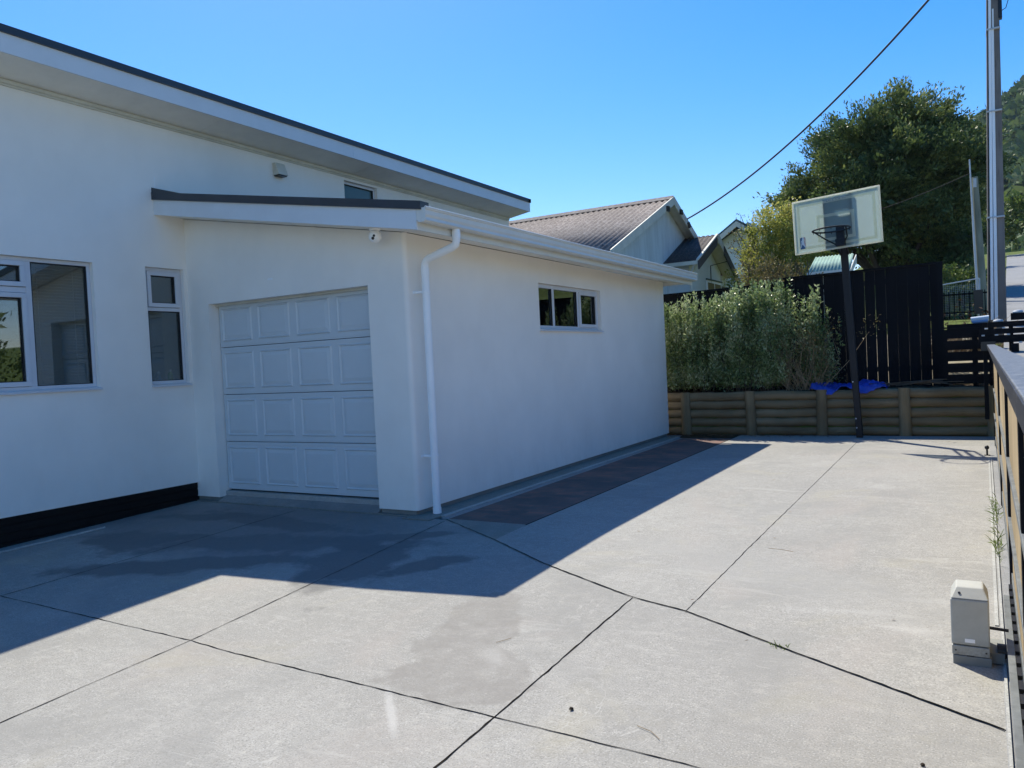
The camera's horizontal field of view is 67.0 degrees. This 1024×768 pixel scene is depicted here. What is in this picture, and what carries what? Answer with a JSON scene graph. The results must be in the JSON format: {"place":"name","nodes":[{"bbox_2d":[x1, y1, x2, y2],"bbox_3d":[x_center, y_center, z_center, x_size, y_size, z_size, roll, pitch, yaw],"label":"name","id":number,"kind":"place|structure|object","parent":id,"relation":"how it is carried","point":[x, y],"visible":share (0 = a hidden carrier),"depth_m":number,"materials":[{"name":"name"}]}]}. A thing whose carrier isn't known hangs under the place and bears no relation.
{"place":"outdoors","nodes":[
{"label":"outdoors","id":0,"kind":"place"},
{"bbox_2d":[156,371,161,379],"bbox_3d":[-4.494,-0.084,9.836,0.064,0.150,0.064,-2,2,31],"label":"bottle","id":1,"kind":"object","parent":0,"point":[158,376],"visible":0.77,"depth_m":9.81,"materials":[{"name":"plastic"}]},
{"bbox_2d":[168,369,172,379],"bbox_3d":[-4.408,-0.102,9.982,0.064,0.170,0.064,-2,2,31],"label":"bottle","id":2,"kind":"object","parent":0,"point":[170,375],"visible":0.75,"depth_m":9.96,"materials":[{"name":"plastic"}]},
{"bbox_2d":[0,501,1007,767],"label":"driveway","id":3,"kind":"structure","parent":0,"point":[438,609],"depth_m":4.29,"materials":[{"name":"concrete"}]},
{"bbox_2d":[0,526,105,553],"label":"edging strip","id":4,"kind":"object","parent":3,"relation":"on","point":[21,547],"visible":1,"depth_m":8.18,"materials":[{"name":"concrete"}]},
{"bbox_2d":[5,511,291,594],"bbox_3d":[-3.340,1.597,7.641,0.015,0.095,3.175,-2,2,31],"label":"control joint","id":5,"kind":"object","parent":3,"relation":"on","point":[143,554],"visible":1,"depth_m":7.30,"materials":[{"name":"grey concrete"}]},
{"bbox_2d":[0,521,443,722],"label":"control joint","id":6,"kind":"object","parent":3,"relation":"on","point":[207,632],"visible":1,"depth_m":5.12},
{"bbox_2d":[197,499,443,516],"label":"threshold slab","id":7,"kind":"structure","parent":3,"relation":"on","point":[380,513],"depth_m":8.80,"materials":[{"name":"concrete"}]},
{"bbox_2d":[2,596,699,767],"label":"control joint","id":8,"kind":"object","parent":3,"relation":"on","point":[388,690],"visible":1,"depth_m":3.92,"materials":[{"name":"grey concrete"}]},
{"bbox_2d":[433,597,632,767],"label":"control joint","id":9,"kind":"object","parent":3,"relation":"on","point":[450,754],"visible":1,"depth_m":3.79,"materials":[{"name":"black"}]},
{"bbox_2d":[402,435,681,520],"bbox_3d":[1.093,1.318,11.683,0.350,0.210,8.300,-2,2,31],"label":"footing strip","id":10,"kind":"object","parent":3,"relation":"on","point":[482,498],"visible":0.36,"depth_m":10.16,"materials":[{"name":"concrete"}]},
{"bbox_2d":[447,519,1003,728],"bbox_3d":[0.634,1.419,5.576,0.086,0.022,5.564,-4,2,-29],"label":"control joint","id":11,"kind":"object","parent":3,"relation":"on","point":[770,642],"visible":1,"depth_m":4.06,"materials":[{"name":"black"}]},
{"bbox_2d":[0,0,1023,269],"label":"sky","id":12,"kind":"structure","parent":0,"point":[562,106],"materials":[{"name":"blue"}]},
{"bbox_2d":[199,251,1023,499],"bbox_3d":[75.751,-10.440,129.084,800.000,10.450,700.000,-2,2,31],"label":"ground","id":13,"kind":"structure","parent":0,"point":[958,321],"depth_m":15.20,"materials":[{"name":"green plant"}]},
{"bbox_2d":[0,23,697,547],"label":"white house","id":14,"kind":"structure","parent":13,"relation":"on","point":[444,341],"depth_m":9.31,"materials":[{"name":"paint"}]},
{"bbox_2d":[0,255,102,394],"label":"window","id":15,"kind":"structure","parent":14,"relation":"in","point":[23,292],"depth_m":8.39,"materials":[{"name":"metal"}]},
{"bbox_2d":[145,267,191,386],"bbox_3d":[-4.370,-0.712,9.765,0.150,1.488,0.555,-2,2,31],"label":"window","id":16,"kind":"structure","parent":14,"relation":"in","point":[176,307],"depth_m":9.86,"materials":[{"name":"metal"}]},
{"bbox_2d":[272,162,287,177],"bbox_3d":[-3.397,-3.141,11.341,0.128,0.195,0.180,-2,2,31],"label":"wall vent","id":17,"kind":"object","parent":14,"relation":"attached to","point":[279,170],"depth_m":11.29,"materials":[{"name":"white plastic"}]},
{"bbox_2d":[219,290,378,497],"bbox_3d":[-2.574,0.104,9.321,2.629,2.520,0.080,-2,2,31],"label":"garage door","id":18,"kind":"structure","parent":14,"relation":"in","point":[298,379],"depth_m":9.26,"materials":[{"name":"metal"}]},
{"bbox_2d":[344,181,374,198],"bbox_3d":[-2.587,-2.968,13.000,0.060,0.746,0.816,-2,2,31],"label":"window","id":19,"kind":"structure","parent":14,"relation":"in","point":[354,191],"depth_m":12.99,"materials":[{"name":"glass"}]},
{"bbox_2d":[368,228,381,242],"bbox_3d":[-1.444,-1.563,8.146,0.136,0.151,0.136,-2,2,31],"label":"security camera","id":20,"kind":"object","parent":14,"relation":"attached to","point":[374,236],"visible":0.98,"depth_m":8.10,"materials":[{"name":"white plastic"}]},
{"bbox_2d":[538,284,603,331],"bbox_3d":[0.876,-1.121,11.673,0.150,0.673,2.120,-2,2,31],"label":"window","id":21,"kind":"structure","parent":14,"relation":"in","point":[566,309],"depth_m":11.69,"materials":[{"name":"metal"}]},
{"bbox_2d":[441,437,679,519],"bbox_3d":[1.247,1.262,11.543,0.061,0.116,7.780,-2,2,31],"label":"kerb lip","id":22,"kind":"object","parent":13,"relation":"on","point":[496,498],"visible":0.32,"depth_m":10.11,"materials":[{"name":"grey concrete"}]},
{"bbox_2d":[442,438,681,519],"bbox_3d":[1.268,1.321,11.441,0.097,0.201,7.740,-2,2,31],"label":"drain channel","id":23,"kind":"object","parent":13,"relation":"on","point":[506,497],"visible":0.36,"depth_m":10.02,"materials":[{"name":"concrete"}]},
{"bbox_2d":[450,438,731,523],"bbox_3d":[1.703,1.307,11.167,0.925,0.203,7.770,-2,2,31],"label":"brick paving strip","id":24,"kind":"object","parent":13,"relation":"on","point":[535,504],"visible":0.57,"depth_m":9.75,"materials":[{"name":"brick"}]},
{"bbox_2d":[509,196,737,293],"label":"gabled house","id":25,"kind":"structure","parent":13,"relation":"on","point":[660,230],"depth_m":24.93,"materials":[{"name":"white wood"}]},
{"bbox_2d":[706,278,721,289],"bbox_3d":[7.149,-3.185,27.264,0.050,0.950,1.900,-2,2,31],"label":"window","id":26,"kind":"structure","parent":25,"relation":"in","point":[715,284],"depth_m":27.04,"materials":[{"name":"white glass"}]},
{"bbox_2d":[680,435,738,437],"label":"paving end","id":27,"kind":"structure","parent":13,"relation":"on","point":[706,436],"depth_m":14.79,"materials":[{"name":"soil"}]},
{"bbox_2d":[663,282,787,391],"bbox_3d":[2.860,-0.767,16.774,5.980,2.320,0.200,-2,2,31],"label":"paling fence","id":28,"kind":"object","parent":13,"relation":"on","point":[672,298],"visible":0.09,"depth_m":15.98,"materials":[{"name":"black wood"}]},
{"bbox_2d":[726,207,758,278],"bbox_3d":[8.016,-3.738,26.578,1.425,4.412,1.003,-2,2,31],"label":"bare twiggy tree","id":29,"kind":"object","parent":13,"relation":"on","point":[740,238],"visible":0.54,"depth_m":26.50,"materials":[{"name":"green plant"}]},
{"bbox_2d":[495,435,1005,729],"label":"parking slab","id":30,"kind":"structure","parent":13,"relation":"on","point":[886,540],"depth_m":6.36,"materials":[{"name":"concrete"}]},
{"bbox_2d":[330,434,844,640],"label":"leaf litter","id":31,"kind":"object","parent":30,"relation":"on","point":[739,435],"visible":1,"depth_m":14.50,"materials":[{"name":"brown plant"}]},
{"bbox_2d":[526,437,734,524],"bbox_3d":[2.183,1.235,11.050,0.015,0.106,8.080,-2,2,31],"label":"paving joint","id":32,"kind":"object","parent":30,"relation":"on","point":[619,485],"visible":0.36,"depth_m":9.49,"materials":[{"name":"grey concrete"}]},
{"bbox_2d":[686,442,856,610],"bbox_3d":[3.402,1.190,8.824,0.012,0.010,9.274,-2,2,30],"label":"control joint","id":33,"kind":"object","parent":30,"relation":"on","point":[762,534],"visible":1,"depth_m":6.56,"materials":[{"name":"grey concrete"}]},
{"bbox_2d":[767,640,790,649],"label":"grass tuft","id":34,"kind":"object","parent":30,"relation":"on","point":[779,645],"visible":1,"depth_m":4.15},
{"bbox_2d":[792,185,883,437],"bbox_3d":[5.486,-1.101,12.903,1.121,4.151,1.227,-3,2,-3],"label":"basketball hoop","id":35,"kind":"object","parent":30,"relation":"on","point":[841,222],"visible":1,"depth_m":12.92,"materials":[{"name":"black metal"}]},
{"bbox_2d":[950,579,1008,667],"bbox_3d":[2.351,1.191,3.890,0.245,0.378,0.275,-2,2,31],"label":"gate motor","id":36,"kind":"object","parent":30,"relation":"on","point":[973,643],"visible":1,"depth_m":3.80,"materials":[{"name":"white plastic"}]},
{"bbox_2d":[719,219,800,281],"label":"green trimmed house","id":37,"kind":"structure","parent":13,"relation":"on","point":[733,226],"depth_m":39.59,"materials":[{"name":"clear wood"}]},
{"bbox_2d":[722,193,834,287],"bbox_3d":[8.601,-3.770,24.925,3.074,4.708,3.236,-3,2,-21],"label":"yellow green tree","id":38,"kind":"object","parent":13,"relation":"on","point":[785,233],"visible":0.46,"depth_m":24.56,"materials":[{"name":"green plant"}]},
{"bbox_2d":[734,248,823,320],"bbox_3d":[7.015,-2.338,20.089,2.436,2.474,1.566,-2,2,31],"label":"scraggly bush","id":39,"kind":"object","parent":13,"relation":"on","point":[776,275],"visible":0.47,"depth_m":20.06,"materials":[{"name":"green plant"}]},
{"bbox_2d":[667,434,922,435],"bbox_3d":[3.775,1.093,15.212,9.000,0.204,0.145,-2,2,31],"label":"dirt strip","id":40,"kind":"object","parent":13,"relation":"on","point":[827,435],"visible":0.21,"depth_m":13.88,"materials":[{"name":"soil"}]},
{"bbox_2d":[667,383,989,392],"bbox_3d":[5.170,0.116,15.246,7.420,0.068,1.320,-2,2,31],"label":"garden bed","id":41,"kind":"object","parent":13,"relation":"on","point":[936,386],"visible":0.38,"depth_m":14.13,"materials":[{"name":"soil"}]},
{"bbox_2d":[664,296,694,392],"bbox_3d":[3.200,-0.795,15.928,1.390,1.970,0.995,-2,2,31],"label":"hedge shrub","id":42,"kind":"object","parent":41,"relation":"on","point":[673,382],"visible":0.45,"depth_m":15.62,"materials":[{"name":"green plant"}]},
{"bbox_2d":[672,291,727,392],"bbox_3d":[3.811,-0.844,15.560,1.260,2.072,1.082,-2,2,31],"label":"hedge shrub","id":43,"kind":"object","parent":41,"relation":"on","point":[699,366],"visible":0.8,"depth_m":15.33,"materials":[{"name":"green plant"}]},
{"bbox_2d":[704,281,768,391],"bbox_3d":[4.370,-0.916,15.171,1.417,2.178,0.994,-2,2,31],"label":"hedge shrub","id":44,"kind":"object","parent":41,"relation":"on","point":[736,367],"visible":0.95,"depth_m":14.95,"materials":[{"name":"green plant"}]},
{"bbox_2d":[734,277,804,390],"bbox_3d":[4.978,-0.968,14.858,1.101,2.199,1.194,-4,2,-27],"label":"hedge shrub","id":45,"kind":"object","parent":41,"relation":"on","point":[766,368],"visible":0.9,"depth_m":14.63,"materials":[{"name":"green plant"}]},
{"bbox_2d":[791,284,840,386],"bbox_3d":[5.605,-0.866,14.527,0.676,2.008,0.786,-4,2,-37],"label":"hedge shrub","id":46,"kind":"object","parent":41,"relation":"on","point":[813,313],"visible":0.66,"depth_m":14.41,"materials":[{"name":"green plant"}]},
{"bbox_2d":[756,306,880,392],"bbox_3d":[5.585,-0.531,14.371,2.503,1.899,0.894,-2,2,31],"label":"shrub","id":47,"kind":"object","parent":41,"relation":"in","point":[804,386],"visible":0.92,"depth_m":14.35,"materials":[{"name":"green plant"}]},
{"bbox_2d":[808,305,844,383],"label":"hedge shrub","id":48,"kind":"object","parent":41,"relation":"on","point":[831,355],"visible":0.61,"depth_m":14.33,"materials":[{"name":"green plant"}]},
{"bbox_2d":[667,386,994,436],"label":"retaining wall","id":49,"kind":"structure","parent":13,"relation":"on","point":[821,410],"depth_m":13.97,"materials":[{"name":"wood"}]},
{"bbox_2d":[810,379,888,394],"bbox_3d":[6.113,0.051,14.034,1.280,0.256,0.552,-2,2,31],"label":"tarpaulin","id":50,"kind":"object","parent":49,"relation":"on","point":[865,386],"visible":0.89,"depth_m":13.98,"materials":[{"name":"blue plastic"}]},
{"bbox_2d":[869,379,963,385],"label":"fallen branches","id":51,"kind":"object","parent":49,"relation":"on","point":[935,381],"visible":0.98,"depth_m":13.40,"materials":[{"name":"brown wood"}]},
{"bbox_2d":[807,253,856,316],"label":"green roofed shed","id":52,"kind":"structure","parent":13,"relation":"on","point":[828,264],"depth_m":20.95,"materials":[{"name":"paint"}]},
{"bbox_2d":[783,261,943,388],"bbox_3d":[6.560,-0.934,14.504,2.725,2.425,0.230,-2,2,31],"label":"paling fence","id":53,"kind":"object","parent":13,"relation":"on","point":[898,300],"visible":0.6,"depth_m":14.23,"materials":[{"name":"black wood"}]},
{"bbox_2d":[752,75,1023,317],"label":"tree","id":54,"kind":"object","parent":13,"relation":"on","point":[897,147],"visible":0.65,"depth_m":26.84,"materials":[{"name":"green plant"}]},
{"bbox_2d":[876,190,986,250],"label":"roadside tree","id":55,"kind":"object","parent":13,"relation":"on","point":[983,223],"depth_m":43.49,"materials":[{"name":"green plant"}]},
{"bbox_2d":[930,260,986,319],"bbox_3d":[13.463,-2.768,23.277,2.044,1.924,1.629,-3,2,-6],"label":"round bush","id":56,"kind":"object","parent":13,"relation":"on","point":[948,274],"visible":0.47,"depth_m":23.20,"materials":[{"name":"green plant"}]},
{"bbox_2d":[943,278,986,319],"bbox_3d":[12.424,-2.341,21.175,1.669,1.097,0.370,-2,2,31],"label":"garden fence","id":57,"kind":"object","parent":13,"relation":"on","point":[978,298],"visible":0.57,"depth_m":21.11,"materials":[{"name":"metal"}]},
{"bbox_2d":[942,325,993,386],"bbox_3d":[7.741,-0.434,13.098,0.780,1.090,0.135,-2,2,31],"label":"slat fence","id":58,"kind":"object","parent":13,"relation":"on","point":[975,367],"visible":0.64,"depth_m":13.10,"materials":[{"name":"black wood"}]},
{"bbox_2d":[931,299,1017,351],"bbox_3d":[8.920,-1.064,15.106,2.442,1.186,2.010,-3,2,-14],"label":"brush pile","id":59,"kind":"object","parent":13,"relation":"on","point":[956,339],"visible":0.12,"depth_m":14.95,"materials":[{"name":"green plant"}]},
{"bbox_2d":[947,315,988,329],"bbox_3d":[8.287,-1.080,14.056,0.664,0.295,0.300,-2,2,31],"label":"sheet roll","id":60,"kind":"object","parent":59,"relation":"on","point":[977,320],"visible":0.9,"depth_m":13.89,"materials":[{"name":"white plastic"}]},
{"bbox_2d":[969,159,986,315],"bbox_3d":[13.348,-3.939,22.100,0.415,4.954,0.233,-2,2,15],"label":"service pole","id":61,"kind":"object","parent":13,"relation":"on","point":[979,259],"visible":0.72,"depth_m":22.04,"materials":[{"name":"metal"}]},
{"bbox_2d":[738,173,969,240],"bbox_3d":[10.399,-5.471,24.516,7.285,0.968,0.028,-1,2,43],"label":"overhead cable","id":62,"kind":"object","parent":61,"relation":"attached to","point":[920,194],"visible":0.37,"depth_m":22.84,"materials":[{"name":"black rubber"}]},
{"bbox_2d":[986,0,1007,343],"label":"power pole","id":63,"kind":"object","parent":13,"relation":"on","point":[996,288],"visible":0.78,"depth_m":15.83,"materials":[{"name":"grey metal"}]},
{"bbox_2d":[687,0,929,219],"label":"overhead cable","id":64,"kind":"object","parent":63,"relation":"attached to","point":[861,73],"visible":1,"depth_m":19.73,"materials":[{"name":"black rubber"}]},
{"bbox_2d":[978,310,1023,418],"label":"cantilever gate","id":65,"kind":"structure","parent":13,"relation":"on","point":[985,340],"depth_m":12.40,"materials":[{"name":"metal"}]},
{"bbox_2d":[981,187,1023,250],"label":"roadside bush","id":66,"kind":"object","parent":13,"relation":"on","point":[1014,201],"visible":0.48,"depth_m":60.25,"materials":[{"name":"green plant"}]},
{"bbox_2d":[989,436,1023,767],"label":"gate kerb","id":67,"kind":"structure","parent":13,"relation":"on","point":[1004,572],"depth_m":5.51,"materials":[{"name":"concrete"}]},
{"bbox_2d":[984,491,1006,560],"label":"weeds","id":68,"kind":"object","parent":67,"relation":"on","point":[1000,536],"visible":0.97,"depth_m":6.37,"materials":[{"name":"green plant"}]},
{"bbox_2d":[984,445,1012,767],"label":"gate track","id":69,"kind":"structure","parent":67,"relation":"on","point":[986,447],"depth_m":4.67,"materials":[{"name":"metal"}]},
{"bbox_2d":[987,344,1023,767],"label":"sliding gate","id":70,"kind":"structure","parent":67,"relation":"on","point":[1008,382],"depth_m":3.64,"materials":[{"name":"black paint"}]},
{"bbox_2d":[825,335,989,383],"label":"back yard","id":71,"kind":"structure","parent":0,"point":[948,363],"depth_m":15.68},
{"bbox_2d":[1004,254,1023,356],"bbox_3d":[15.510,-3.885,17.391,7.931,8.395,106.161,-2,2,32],"label":"parked van","id":72,"kind":"structure","parent":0,"point":[1015,282],"depth_m":25.84,"materials":[{"name":"metal"}]},
{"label":"hill","id":73,"kind":"structure","parent":0,"visible":0},
{"bbox_2d":[864,75,1023,306],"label":"forest","id":74,"kind":"object","parent":73,"relation":"on","point":[1012,100],"visible":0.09,"depth_m":203.03,"materials":[{"name":"green plant"}]}
]}

